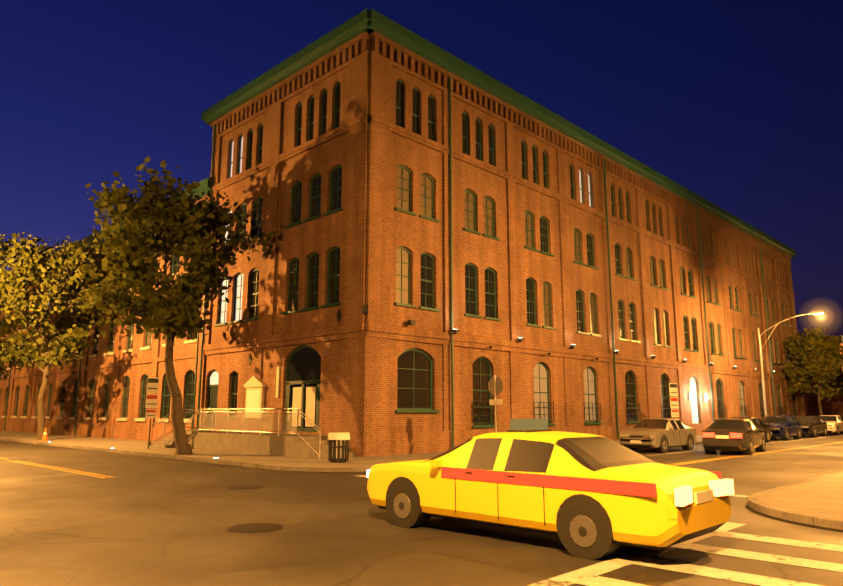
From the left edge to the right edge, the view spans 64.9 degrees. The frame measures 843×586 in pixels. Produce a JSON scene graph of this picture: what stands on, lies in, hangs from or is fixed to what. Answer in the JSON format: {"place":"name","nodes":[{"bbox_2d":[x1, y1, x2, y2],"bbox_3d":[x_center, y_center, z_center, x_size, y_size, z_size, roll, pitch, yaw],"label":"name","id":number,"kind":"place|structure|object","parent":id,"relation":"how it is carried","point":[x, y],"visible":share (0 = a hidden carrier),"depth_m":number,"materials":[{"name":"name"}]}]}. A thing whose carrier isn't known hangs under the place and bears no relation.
{"place":"outdoors","nodes":[
{"label":"outdoors","id":0,"kind":"place"},
{"bbox_2d":[0,432,842,585],"bbox_3d":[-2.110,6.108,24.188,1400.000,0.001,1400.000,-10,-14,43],"label":"asphalt ground","id":1,"kind":"structure","parent":0,"point":[136,520],"depth_m":9.66,"materials":[{"name":"grey asphalt"}]},
{"bbox_2d":[0,177,213,441],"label":"building","id":2,"kind":"structure","parent":1,"relation":"on","point":[99,390],"depth_m":42.19,"materials":[{"name":"brick"}]},
{"bbox_2d":[3,459,282,532],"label":"manhole covers","id":3,"kind":"object","parent":1,"relation":"on","point":[255,527],"visible":1,"depth_m":10.26,"materials":[{"name":"black metal"}]},
{"bbox_2d":[206,464,229,466],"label":"drain grates","id":4,"kind":"object","parent":1,"relation":"on","point":[219,465],"visible":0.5,"depth_m":21.75,"materials":[{"name":"black metal"}]},
{"bbox_2d":[0,457,734,577],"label":"asphalt repair patches","id":5,"kind":"object","parent":1,"relation":"on","point":[333,488],"visible":0.44,"depth_m":15.17,"materials":[{"name":"grey asphalt"}]},
{"bbox_2d":[0,435,842,585],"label":"road markings","id":6,"kind":"object","parent":1,"relation":"on","point":[638,557],"visible":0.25,"depth_m":7.84,"materials":[{"name":"white paint"}]},
{"bbox_2d":[0,430,842,530],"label":"pavements","id":7,"kind":"structure","parent":1,"relation":"on","point":[817,501],"depth_m":20.67,"materials":[{"name":"concrete"}]},
{"bbox_2d":[0,278,26,379],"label":"tree","id":8,"kind":"object","parent":7,"relation":"on","point":[4,324],"visible":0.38,"depth_m":52.10,"materials":[{"name":"green plant"}]},
{"bbox_2d":[40,428,49,440],"bbox_3d":[-21.028,7.899,37.038,0.380,0.720,0.380,-10,-14,43],"label":"traffic cone","id":9,"kind":"object","parent":7,"relation":"on","point":[44,438],"visible":1,"depth_m":36.95,"materials":[{"name":"orange plastic"}]},
{"bbox_2d":[0,232,117,440],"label":"tree","id":10,"kind":"object","parent":7,"relation":"on","point":[37,263],"visible":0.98,"depth_m":37.88,"materials":[{"name":"green plant"}]},
{"bbox_2d":[145,376,158,448],"bbox_3d":[-12.006,5.299,29.429,0.500,3.170,0.075,3,-10,-16],"label":"parking sign post","id":11,"kind":"object","parent":7,"relation":"on","point":[152,388],"visible":1,"depth_m":29.50,"materials":[{"name":"grey metal"}]},
{"bbox_2d":[72,156,277,454],"bbox_3d":[-11.096,0.533,27.874,7.742,12.165,6.954,-6,-12,31],"label":"tree","id":12,"kind":"object","parent":7,"relation":"on","point":[155,221],"visible":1,"depth_m":26.89,"materials":[{"name":"green plant"}]},
{"bbox_2d":[149,408,355,458],"bbox_3d":[-7.441,5.713,27.671,12.072,1.739,2.619,-10,-14,43],"label":"railing","id":13,"kind":"object","parent":7,"relation":"on","point":[278,443],"visible":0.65,"depth_m":26.07,"materials":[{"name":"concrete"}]},
{"bbox_2d":[328,432,349,462],"bbox_3d":[-2.711,5.052,21.710,0.740,0.950,0.721,-10,-14,43],"label":"litter bin","id":14,"kind":"object","parent":7,"relation":"on","point":[338,448],"visible":1,"depth_m":21.45,"materials":[{"name":"black metal"}]},
{"bbox_2d":[488,375,502,432],"bbox_3d":[2.769,4.567,24.750,0.693,2.970,0.071,-10,-14,43],"label":"stop sign post","id":15,"kind":"object","parent":7,"relation":"on","point":[495,385],"visible":0.88,"depth_m":24.88,"materials":[{"name":"grey"}]},
{"bbox_2d":[669,382,678,418],"bbox_3d":[13.579,6.390,35.553,0.500,3.170,0.075,3,-10,-16],"label":"parking sign post","id":16,"kind":"object","parent":7,"relation":"on","point":[673,391],"visible":0.92,"depth_m":35.64,"materials":[{"name":"grey metal"}]},
{"bbox_2d":[757,310,824,415],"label":"street lamp","id":17,"kind":"object","parent":7,"relation":"on","point":[818,312],"visible":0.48,"depth_m":45.96,"materials":[{"name":"grey metal"}]},
{"bbox_2d":[778,324,842,414],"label":"tree","id":18,"kind":"object","parent":7,"relation":"on","point":[809,348],"visible":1,"depth_m":58.15,"materials":[{"name":"green plant"}]},
{"bbox_2d":[829,350,842,396],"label":"tree","id":19,"kind":"object","parent":7,"relation":"on","point":[840,377],"visible":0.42,"depth_m":68.10,"materials":[{"name":"green plant"}]},
{"bbox_2d":[196,9,804,456],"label":"warehouse building","id":20,"kind":"structure","parent":1,"relation":"on","point":[386,179],"depth_m":31.24,"materials":[{"name":"brick"}]},
{"bbox_2d":[242,376,265,417],"bbox_3d":[-7.458,4.629,29.574,1.560,1.840,0.230,-10,-14,43],"label":"sign board","id":21,"kind":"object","parent":20,"relation":"attached to","point":[254,386],"depth_m":29.43,"materials":[{"name":"beige paint"}]},
{"bbox_2d":[408,320,775,400],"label":"wall lamps","id":22,"kind":"object","parent":20,"relation":"attached to","point":[456,331],"visible":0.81,"depth_m":37.83,"materials":[{"name":"white metal"}]},
{"bbox_2d":[367,419,733,559],"bbox_3d":[1.554,2.745,9.970,5.483,1.675,2.240,-10,-14,43],"label":"taxi","id":23,"kind":"object","parent":1,"relation":"on","point":[588,496],"visible":1,"depth_m":8.71,"materials":[{"name":"yellow paint"}]},
{"bbox_2d":[620,418,695,452],"bbox_3d":[10.785,6.430,30.092,2.030,1.476,4.683,-10,-14,43],"label":"silver saloon car","id":24,"kind":"object","parent":1,"relation":"on","point":[660,435],"visible":0.98,"depth_m":29.05,"materials":[{"name":"grey paint"}]},
{"bbox_2d":[702,418,764,454],"bbox_3d":[13.598,6.195,28.773,2.030,1.476,4.832,-7,-12,36],"label":"parked car","id":25,"kind":"object","parent":1,"relation":"on","point":[745,436],"visible":1,"depth_m":27.25,"materials":[{"name":"grey paint"}]},
{"bbox_2d":[730,417,771,442],"bbox_3d":[18.317,7.787,37.712,2.030,1.476,4.733,-10,-14,43],"label":"black saloon car","id":26,"kind":"object","parent":1,"relation":"on","point":[757,422],"visible":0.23,"depth_m":37.74,"materials":[{"name":"black paint"}]},
{"bbox_2d":[763,415,801,440],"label":"blue hatchback car","id":27,"kind":"object","parent":1,"relation":"on","point":[785,427],"visible":0.75,"depth_m":41.41,"materials":[{"name":"blue paint"}]},
{"bbox_2d":[795,416,827,437],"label":"black saloon car","id":28,"kind":"object","parent":1,"relation":"on","point":[812,426],"visible":0.67,"depth_m":45.61,"materials":[{"name":"black paint"}]},
{"bbox_2d":[802,335,842,415],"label":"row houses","id":29,"kind":"structure","parent":1,"relation":"on","point":[832,406],"depth_m":73.36,"materials":[{"name":"brick"}]},
{"bbox_2d":[817,415,842,434],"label":"white saloon car","id":30,"kind":"object","parent":1,"relation":"on","point":[834,424],"visible":0.46,"depth_m":49.76,"materials":[{"name":"white paint"}]},
{"bbox_2d":[0,0,842,337],"label":"sky","id":31,"kind":"structure","parent":0,"point":[737,103],"materials":[{"name":"blue"}]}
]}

